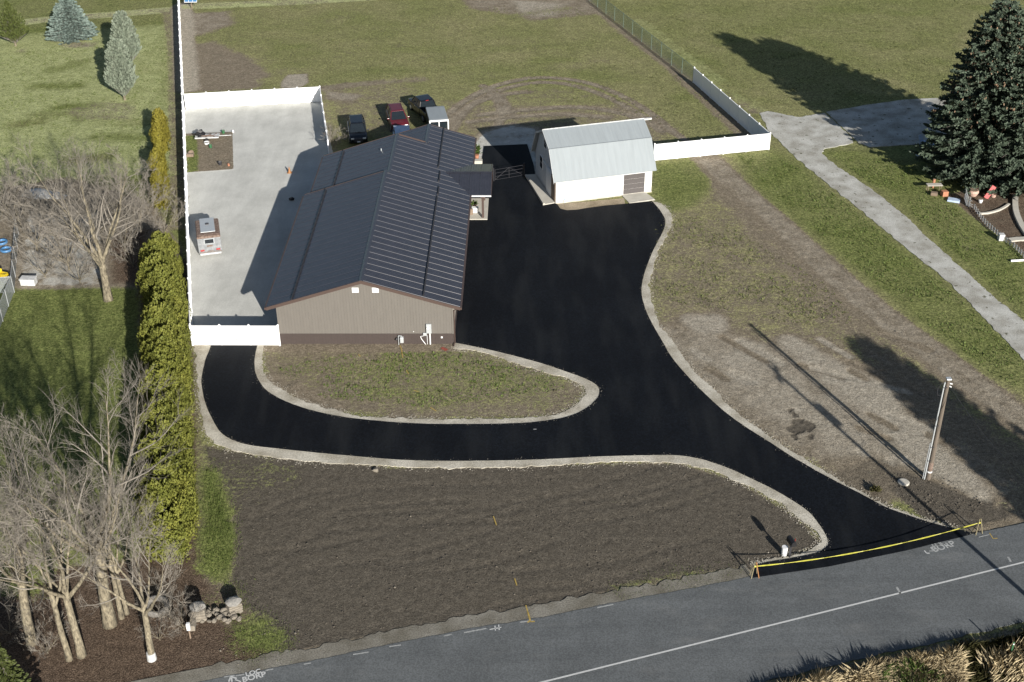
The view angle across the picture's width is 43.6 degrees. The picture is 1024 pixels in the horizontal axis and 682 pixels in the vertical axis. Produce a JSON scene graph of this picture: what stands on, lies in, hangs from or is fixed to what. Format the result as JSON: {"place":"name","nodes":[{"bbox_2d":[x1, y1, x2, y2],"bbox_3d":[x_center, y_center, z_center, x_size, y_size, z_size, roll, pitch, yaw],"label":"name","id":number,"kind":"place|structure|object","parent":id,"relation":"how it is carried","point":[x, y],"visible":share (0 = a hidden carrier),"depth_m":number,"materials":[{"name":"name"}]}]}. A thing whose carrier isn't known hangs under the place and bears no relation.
{"place":"outdoors","nodes":[
{"label":"outdoors","id":0,"kind":"place"},
{"bbox_2d":[24,188,66,198],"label":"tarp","id":1,"kind":"object","parent":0,"point":[42,193],"visible":0.46,"depth_m":121.41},
{"bbox_2d":[0,0,1023,681],"bbox_3d":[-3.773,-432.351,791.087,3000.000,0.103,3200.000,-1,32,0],"label":"ground","id":2,"kind":"structure","parent":0,"point":[854,400],"depth_m":102.26,"materials":[{"name":"plant"}]},
{"bbox_2d":[0,221,18,325],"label":"chain link fence","id":3,"kind":"object","parent":2,"relation":"on","point":[6,288],"visible":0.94,"depth_m":105.47,"materials":[{"name":"grey"}]},
{"bbox_2d":[0,582,22,638],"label":"bare shrub","id":4,"kind":"object","parent":2,"relation":"on","point":[18,615],"visible":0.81,"depth_m":72.50,"materials":[{"name":"brown plant"}]},
{"bbox_2d":[0,0,29,45],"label":"dark green fir","id":5,"kind":"object","parent":2,"relation":"on","point":[14,28],"visible":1,"depth_m":156.13,"materials":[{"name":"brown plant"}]},
{"bbox_2d":[0,645,30,681],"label":"evergreen tree","id":6,"kind":"object","parent":2,"relation":"on","point":[9,672],"visible":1,"depth_m":64.89,"materials":[{"name":"green plant"}]},
{"bbox_2d":[0,151,43,226],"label":"bare shrub","id":7,"kind":"object","parent":2,"relation":"on","point":[22,196],"visible":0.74,"depth_m":114.64,"materials":[{"name":"brown plant"}]},
{"bbox_2d":[0,140,44,213],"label":"bare shrub","id":8,"kind":"object","parent":2,"relation":"on","point":[14,193],"visible":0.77,"depth_m":117.78,"materials":[{"name":"brown plant"}]},
{"bbox_2d":[19,275,37,285],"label":"storage box","id":9,"kind":"object","parent":2,"relation":"on","point":[26,280],"visible":1,"depth_m":106.83,"materials":[{"name":"white paint"}]},
{"bbox_2d":[0,183,64,250],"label":"bare shrub","id":10,"kind":"object","parent":2,"relation":"on","point":[12,218],"visible":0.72,"depth_m":110.63,"materials":[{"name":"brown plant"}]},
{"bbox_2d":[5,229,71,277],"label":"bare shrub","id":11,"kind":"object","parent":2,"relation":"on","point":[37,263],"visible":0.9,"depth_m":107.13,"materials":[{"name":"brown plant"}]},
{"bbox_2d":[0,407,85,646],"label":"bare tree","id":12,"kind":"object","parent":2,"relation":"on","point":[27,621],"visible":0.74,"depth_m":68.93,"materials":[{"name":"brown plant"}]},
{"bbox_2d":[8,608,79,657],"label":"bare shrub","id":13,"kind":"object","parent":2,"relation":"on","point":[43,651],"visible":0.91,"depth_m":71.16,"materials":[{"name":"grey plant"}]},
{"bbox_2d":[13,181,88,237],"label":"bare shrub","id":14,"kind":"object","parent":2,"relation":"on","point":[42,215],"visible":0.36,"depth_m":113.02,"materials":[{"name":"brown plant"}]},
{"bbox_2d":[0,464,102,661],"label":"bare tree","id":15,"kind":"object","parent":2,"relation":"on","point":[65,646],"visible":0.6,"depth_m":67.46,"materials":[{"name":"brown plant"}]},
{"bbox_2d":[14,185,106,269],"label":"bare shrub","id":16,"kind":"object","parent":2,"relation":"on","point":[49,240],"visible":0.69,"depth_m":107.20,"materials":[{"name":"brown plant"}]},
{"bbox_2d":[33,233,106,282],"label":"bare shrub","id":17,"kind":"object","parent":2,"relation":"on","point":[74,254],"visible":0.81,"depth_m":106.46,"materials":[{"name":"brown plant"}]},
{"bbox_2d":[44,0,99,44],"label":"blue spruce","id":18,"kind":"object","parent":2,"relation":"on","point":[68,22],"visible":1,"depth_m":158.63,"materials":[{"name":"grey plant"}]},
{"bbox_2d":[0,450,156,659],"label":"bare tree","id":19,"kind":"object","parent":2,"relation":"on","point":[66,596],"visible":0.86,"depth_m":67.00,"materials":[{"name":"grey plant"}]},
{"bbox_2d":[2,132,161,301],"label":"bare tree","id":20,"kind":"object","parent":2,"relation":"on","point":[98,258],"visible":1,"depth_m":101.01,"materials":[{"name":"grey plant"}]},
{"bbox_2d":[41,174,131,250],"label":"bare shrub","id":21,"kind":"object","parent":2,"relation":"on","point":[84,212],"visible":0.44,"depth_m":110.88,"materials":[{"name":"brown plant"}]},
{"bbox_2d":[34,459,146,619],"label":"bare tree","id":22,"kind":"object","parent":2,"relation":"on","point":[121,615],"visible":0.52,"depth_m":69.83,"materials":[{"name":"brown plant"}]},
{"bbox_2d":[0,348,196,629],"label":"bare tree","id":23,"kind":"object","parent":2,"relation":"on","point":[109,619],"visible":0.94,"depth_m":67.51,"materials":[{"name":"grey plant"}]},
{"bbox_2d":[46,470,158,615],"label":"bare tree","id":24,"kind":"object","parent":2,"relation":"on","point":[121,593],"visible":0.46,"depth_m":71.50,"materials":[{"name":"brown plant"}]},
{"bbox_2d":[16,465,189,662],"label":"bare tree","id":25,"kind":"object","parent":2,"relation":"on","point":[150,652],"visible":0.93,"depth_m":67.01,"materials":[{"name":"brown plant"}]},
{"bbox_2d":[75,150,141,213],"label":"bare shrub","id":26,"kind":"object","parent":2,"relation":"on","point":[98,182],"visible":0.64,"depth_m":116.90,"materials":[{"name":"brown plant"}]},
{"bbox_2d":[75,200,150,250],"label":"bare shrub","id":27,"kind":"object","parent":2,"relation":"on","point":[122,226],"visible":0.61,"depth_m":110.79,"materials":[{"name":"brown plant"}]},
{"bbox_2d":[103,37,138,99],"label":"juniper tree","id":28,"kind":"object","parent":2,"relation":"on","point":[120,76],"visible":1,"depth_m":139.88,"materials":[{"name":"green plant"}]},
{"bbox_2d":[109,9,141,61],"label":"juniper tree","id":29,"kind":"object","parent":2,"relation":"on","point":[123,29],"visible":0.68,"depth_m":148.42,"materials":[{"name":"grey plant"}]},
{"bbox_2d":[98,218,164,266],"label":"bare shrub","id":30,"kind":"object","parent":2,"relation":"on","point":[121,250],"visible":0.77,"depth_m":108.61,"materials":[{"name":"brown plant"}]},
{"bbox_2d":[110,164,171,229],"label":"bare shrub","id":31,"kind":"object","parent":2,"relation":"on","point":[163,194],"visible":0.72,"depth_m":114.22,"materials":[{"name":"brown plant"}]},
{"bbox_2d":[116,159,168,208],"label":"bare shrub","id":32,"kind":"object","parent":2,"relation":"on","point":[159,199],"visible":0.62,"depth_m":117.75,"materials":[{"name":"brown plant"}]},
{"bbox_2d":[134,608,178,639],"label":"bare shrub","id":33,"kind":"object","parent":2,"relation":"on","point":[161,622],"visible":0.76,"depth_m":71.98,"materials":[{"name":"brown plant"}]},
{"bbox_2d":[145,595,169,617],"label":"ring","id":34,"kind":"object","parent":2,"relation":"on","point":[153,614],"visible":0.61,"depth_m":74.08,"materials":[{"name":"stone"}]},
{"bbox_2d":[137,237,178,284],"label":"arborvitae","id":35,"kind":"object","parent":2,"relation":"on","point":[160,243],"visible":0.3,"depth_m":104.08,"materials":[{"name":"green plant"}]},
{"bbox_2d":[146,148,169,186],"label":"arborvitae","id":36,"kind":"object","parent":2,"relation":"on","point":[161,164],"visible":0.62,"depth_m":121.76,"materials":[{"name":"yellow plant"}]},
{"bbox_2d":[125,190,190,232],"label":"bare shrub","id":37,"kind":"object","parent":2,"relation":"on","point":[174,218],"visible":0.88,"depth_m":114.11,"materials":[{"name":"brown plant"}]},
{"bbox_2d":[132,430,185,484],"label":"arborvitae","id":38,"kind":"object","parent":2,"relation":"on","point":[160,444],"visible":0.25,"depth_m":80.07,"materials":[{"name":"green plant"}]},
{"bbox_2d":[135,251,183,309],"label":"arborvitae","id":39,"kind":"object","parent":2,"relation":"on","point":[157,258],"visible":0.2,"depth_m":100.97,"materials":[{"name":"green plant"}]},
{"bbox_2d":[149,117,170,152],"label":"arborvitae","id":40,"kind":"object","parent":2,"relation":"on","point":[158,132],"visible":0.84,"depth_m":129.01,"materials":[{"name":"yellow plant"}]},
{"bbox_2d":[149,171,170,209],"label":"arborvitae","id":41,"kind":"object","parent":2,"relation":"on","point":[155,178],"visible":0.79,"depth_m":118.25,"materials":[{"name":"yellow plant"}]},
{"bbox_2d":[150,107,171,142],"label":"arborvitae","id":42,"kind":"object","parent":2,"relation":"on","point":[159,113],"visible":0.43,"depth_m":130.72,"materials":[{"name":"yellow plant"}]},
{"bbox_2d":[129,579,192,620],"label":"bare shrub","id":43,"kind":"object","parent":2,"relation":"on","point":[177,608],"visible":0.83,"depth_m":73.23,"materials":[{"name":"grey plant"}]},
{"bbox_2d":[142,261,179,306],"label":"arborvitae","id":44,"kind":"object","parent":2,"relation":"on","point":[152,267],"visible":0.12,"depth_m":99.90,"materials":[{"name":"green plant"}]},
{"bbox_2d":[136,306,188,363],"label":"arborvitae","id":45,"kind":"object","parent":2,"relation":"on","point":[145,331],"visible":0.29,"depth_m":92.84,"materials":[{"name":"green plant"}]},
{"bbox_2d":[139,340,185,383],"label":"arborvitae","id":46,"kind":"object","parent":2,"relation":"on","point":[144,357],"visible":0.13,"depth_m":90.09,"materials":[{"name":"green plant"}]},
{"bbox_2d":[141,230,184,277],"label":"arborvitae","id":47,"kind":"object","parent":2,"relation":"on","point":[174,245],"visible":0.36,"depth_m":105.64,"materials":[{"name":"green plant"}]},
{"bbox_2d":[145,290,180,313],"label":"arborvitae","id":48,"kind":"object","parent":2,"relation":"on","point":[163,295],"visible":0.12,"depth_m":96.02,"materials":[{"name":"green plant"}]},
{"bbox_2d":[132,468,195,553],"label":"arborvitae","id":49,"kind":"object","parent":2,"relation":"on","point":[148,478],"visible":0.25,"depth_m":77.12,"materials":[{"name":"green plant"}]},
{"bbox_2d":[137,362,191,419],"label":"arborvitae","id":50,"kind":"object","parent":2,"relation":"on","point":[159,370],"visible":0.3,"depth_m":87.03,"materials":[{"name":"green plant"}]},
{"bbox_2d":[134,401,194,457],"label":"arborvitae","id":51,"kind":"object","parent":2,"relation":"on","point":[155,412],"visible":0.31,"depth_m":83.02,"materials":[{"name":"green plant"}]},
{"bbox_2d":[138,298,191,351],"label":"arborvitae","id":52,"kind":"object","parent":2,"relation":"on","point":[156,305],"visible":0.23,"depth_m":93.91,"materials":[{"name":"green plant"}]},
{"bbox_2d":[137,394,192,446],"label":"arborvitae","id":53,"kind":"object","parent":2,"relation":"on","point":[165,399],"visible":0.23,"depth_m":84.12,"materials":[{"name":"green plant"}]},
{"bbox_2d":[138,325,193,381],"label":"arborvitae","id":54,"kind":"object","parent":2,"relation":"on","point":[170,338],"visible":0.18,"depth_m":91.13,"materials":[{"name":"green plant"}]},
{"bbox_2d":[140,264,191,313],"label":"arborvitae","id":55,"kind":"object","parent":2,"relation":"on","point":[165,271],"visible":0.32,"depth_m":99.04,"materials":[{"name":"green plant"}]},
{"bbox_2d":[139,378,193,430],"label":"arborvitae","id":56,"kind":"object","parent":2,"relation":"on","point":[162,380],"visible":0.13,"depth_m":86.41,"materials":[{"name":"green plant"}]},
{"bbox_2d":[139,345,194,403],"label":"arborvitae","id":57,"kind":"object","parent":2,"relation":"on","point":[169,354],"visible":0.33,"depth_m":89.25,"materials":[{"name":"green plant"}]},
{"bbox_2d":[137,448,196,521],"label":"arborvitae","id":58,"kind":"object","parent":2,"relation":"on","point":[183,462],"visible":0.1,"depth_m":79.55,"materials":[{"name":"green plant"}]},
{"bbox_2d":[136,475,198,564],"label":"arborvitae","id":59,"kind":"object","parent":2,"relation":"on","point":[183,510],"visible":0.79,"depth_m":76.39,"materials":[{"name":"green plant"}]},
{"bbox_2d":[136,454,201,528],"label":"arborvitae","id":60,"kind":"object","parent":2,"relation":"on","point":[189,479],"visible":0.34,"depth_m":78.46,"materials":[{"name":"green plant"}]},
{"bbox_2d":[147,277,191,326],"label":"arborvitae","id":61,"kind":"object","parent":2,"relation":"on","point":[174,288],"visible":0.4,"depth_m":98.30,"materials":[{"name":"green plant"}]},
{"bbox_2d":[143,414,197,481],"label":"arborvitae","id":62,"kind":"object","parent":2,"relation":"on","point":[183,437],"visible":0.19,"depth_m":82.37,"materials":[{"name":"green plant"}]},
{"bbox_2d":[148,324,193,382],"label":"arborvitae","id":63,"kind":"object","parent":2,"relation":"on","point":[189,353],"visible":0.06,"depth_m":93.04,"materials":[{"name":"green plant"}]},
{"bbox_2d":[148,358,195,417],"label":"arborvitae","id":64,"kind":"object","parent":2,"relation":"on","point":[186,378],"visible":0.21,"depth_m":88.79,"materials":[{"name":"green plant"}]},
{"bbox_2d":[148,387,196,450],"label":"arborvitae","id":65,"kind":"object","parent":2,"relation":"on","point":[186,421],"visible":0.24,"depth_m":85.75,"materials":[{"name":"green plant"}]},
{"bbox_2d":[157,299,192,351],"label":"arborvitae","id":66,"kind":"object","parent":2,"relation":"on","point":[169,302],"visible":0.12,"depth_m":96.01,"materials":[{"name":"green plant"}]},
{"bbox_2d":[177,0,184,108],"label":"vinyl fence","id":67,"kind":"object","parent":2,"relation":"on","point":[181,63],"visible":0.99,"depth_m":152.12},
{"bbox_2d":[162,592,203,635],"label":"bare shrub","id":68,"kind":"object","parent":2,"relation":"on","point":[195,615],"visible":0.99,"depth_m":72.73,"materials":[{"name":"grey plant"}]},
{"bbox_2d":[181,95,192,324],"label":"vinyl fence","id":69,"kind":"object","parent":2,"relation":"on","point":[187,221],"visible":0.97,"depth_m":114.86,"materials":[{"name":"plastic"}]},
{"bbox_2d":[189,601,206,621],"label":"stone pillar","id":70,"kind":"structure","parent":2,"relation":"on","point":[203,615],"depth_m":73.26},
{"bbox_2d":[195,217,221,255],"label":"camper trailer","id":71,"kind":"object","parent":2,"relation":"on","point":[208,236],"visible":1,"depth_m":110.84,"materials":[{"name":"paint"}]},
{"bbox_2d":[225,596,242,613],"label":"stone pillar","id":72,"kind":"structure","parent":2,"relation":"on","point":[233,603],"depth_m":73.88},
{"bbox_2d":[189,324,280,345],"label":"vinyl fence","id":73,"kind":"object","parent":2,"relation":"on","point":[247,334],"visible":1,"depth_m":98.34,"materials":[{"name":"plastic"}]},
{"bbox_2d":[184,85,320,108],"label":"vinyl fence","id":74,"kind":"object","parent":2,"relation":"on","point":[228,98],"visible":0.98,"depth_m":140.47,"materials":[{"name":"plastic"}]},
{"bbox_2d":[346,114,368,142],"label":"parked car","id":75,"kind":"object","parent":2,"relation":"on","point":[356,130],"visible":1,"depth_m":131.84,"materials":[{"name":"black paint"}]},
{"bbox_2d":[264,123,492,345],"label":"house","id":76,"kind":"structure","parent":2,"relation":"on","point":[375,251],"depth_m":102.94,"materials":[{"name":"beige"}]},
{"bbox_2d":[386,103,409,130],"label":"parked car","id":77,"kind":"object","parent":2,"relation":"on","point":[396,115],"visible":0.81,"depth_m":134.71,"materials":[{"name":"red paint"}]},
{"bbox_2d":[407,94,436,121],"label":"pickup truck","id":78,"kind":"object","parent":2,"relation":"on","point":[418,104],"visible":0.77,"depth_m":137.10,"materials":[{"name":"black paint"}]},
{"bbox_2d":[255,343,598,423],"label":"gravel shoulder","id":79,"kind":"object","parent":2,"relation":"on","point":[589,398],"visible":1,"depth_m":92.42},
{"bbox_2d":[426,106,448,128],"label":"box trailer","id":80,"kind":"object","parent":2,"relation":"on","point":[436,115],"visible":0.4,"depth_m":131.86,"materials":[{"name":"white paint"}]},
{"bbox_2d":[131,565,750,681],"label":"road shoulder","id":81,"kind":"object","parent":2,"relation":"on","point":[341,647],"visible":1,"depth_m":72.99},
{"bbox_2d":[197,463,745,668],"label":"grass tufts","id":82,"kind":"object","parent":2,"relation":"on","point":[217,501],"visible":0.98,"depth_m":78.53,"materials":[{"name":"plant"}]},
{"bbox_2d":[193,345,827,564],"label":"gravel shoulder","id":83,"kind":"object","parent":2,"relation":"on","point":[215,434],"visible":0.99,"depth_m":86.08},
{"bbox_2d":[191,200,975,566],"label":"loose gravel","id":84,"kind":"structure","parent":2,"relation":"on","point":[589,406],"depth_m":87.34,"materials":[{"name":"gravel"}]},
{"bbox_2d":[525,117,656,204],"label":"barn","id":85,"kind":"structure","parent":2,"relation":"on","point":[577,163],"depth_m":119.47,"materials":[{"name":"metal"}]},
{"bbox_2d":[543,160,551,195],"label":"sliding door","id":86,"kind":"structure","parent":85,"relation":"in","point":[548,172],"depth_m":120.42,"materials":[{"name":"white paint"}]},
{"bbox_2d":[623,173,644,193],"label":"overhead door","id":87,"kind":"structure","parent":85,"relation":"in","point":[628,184],"depth_m":120.54,"materials":[{"name":"metal"}]},
{"bbox_2d":[558,198,624,209],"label":"gravel strip","id":88,"kind":"object","parent":2,"relation":"on","point":[576,205],"visible":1,"depth_m":119.33,"materials":[{"name":"gravel"}]},
{"bbox_2d":[235,457,983,652],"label":"soil clods","id":89,"kind":"object","parent":2,"relation":"on","point":[552,536],"visible":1,"depth_m":80.28,"materials":[{"name":"soil"}]},
{"bbox_2d":[589,0,693,81],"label":"chain link fence","id":90,"kind":"object","parent":2,"relation":"on","point":[661,46],"visible":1,"depth_m":155.99,"materials":[{"name":"grey"}]},
{"bbox_2d":[654,132,770,159],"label":"vinyl fence","id":91,"kind":"object","parent":2,"relation":"on","point":[702,147],"visible":0.97,"depth_m":128.20,"materials":[{"name":"plastic"}]},
{"bbox_2d":[693,67,768,134],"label":"vinyl fence","id":92,"kind":"object","parent":2,"relation":"on","point":[731,108],"visible":0.98,"depth_m":137.57,"materials":[{"name":"plastic"}]},
{"bbox_2d":[642,202,954,528],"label":"gravel shoulder","id":93,"kind":"object","parent":2,"relation":"on","point":[710,392],"visible":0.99,"depth_m":95.67},
{"bbox_2d":[826,98,945,146],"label":"parking pad","id":94,"kind":"object","parent":2,"relation":"on","point":[897,123],"visible":0.6,"depth_m":135.78,"materials":[{"name":"concrete"}]},
{"bbox_2d":[760,111,1023,359],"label":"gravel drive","id":95,"kind":"structure","parent":2,"relation":"on","point":[807,140],"depth_m":118.15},
{"bbox_2d":[773,626,1023,681],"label":"dry grass","id":96,"kind":"structure","parent":2,"relation":"on","point":[997,661],"depth_m":69.54,"materials":[{"name":"plant"}]},
{"bbox_2d":[922,377,952,479],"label":"utility pole","id":97,"kind":"object","parent":2,"relation":"on","point":[929,465],"visible":1,"depth_m":82.11,"materials":[{"name":"brown wood"}]},
{"bbox_2d":[908,0,1023,194],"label":"spruce tree","id":98,"kind":"object","parent":2,"relation":"on","point":[978,85],"visible":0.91,"depth_m":118.42,"materials":[{"name":"green plant"}]},
{"bbox_2d":[965,38,1023,197],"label":"spruce tree","id":99,"kind":"object","parent":2,"relation":"on","point":[1017,177],"visible":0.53,"depth_m":118.04,"materials":[{"name":"green plant"}]},
{"bbox_2d":[966,201,1023,256],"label":"picket fence","id":100,"kind":"object","parent":2,"relation":"on","point":[977,211],"visible":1,"depth_m":113.98,"materials":[{"name":"white paint"}]},
{"bbox_2d":[1012,194,1023,234],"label":"garden edging","id":101,"kind":"object","parent":2,"relation":"on","point":[1017,216],"visible":0.97,"depth_m":116.65,"materials":[{"name":"concrete"}]},
{"bbox_2d":[201,144,974,577],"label":"driveway","id":102,"kind":"structure","parent":0,"point":[553,286],"depth_m":93.53,"materials":[{"name":"asphalt"}]},
{"bbox_2d":[202,523,1023,681],"bbox_3d":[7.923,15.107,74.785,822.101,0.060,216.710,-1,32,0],"label":"road","id":103,"kind":"structure","parent":0,"point":[554,646],"depth_m":72.61,"materials":[{"name":"asphalt"}]},
{"bbox_2d":[749,562,758,578],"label":"barricade","id":104,"kind":"object","parent":103,"relation":"on","point":[756,565],"visible":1,"depth_m":76.02,"materials":[{"name":"brown wood"}]},
{"bbox_2d":[760,523,977,565],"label":"caution tape","id":105,"kind":"object","parent":104,"relation":"attached to","point":[871,549],"visible":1,"depth_m":77.72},
{"bbox_2d":[541,561,1023,681],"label":"line","id":106,"kind":"object","parent":103,"relation":"on","point":[779,622],"visible":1,"depth_m":73.04,"materials":[{"name":"white paint"}]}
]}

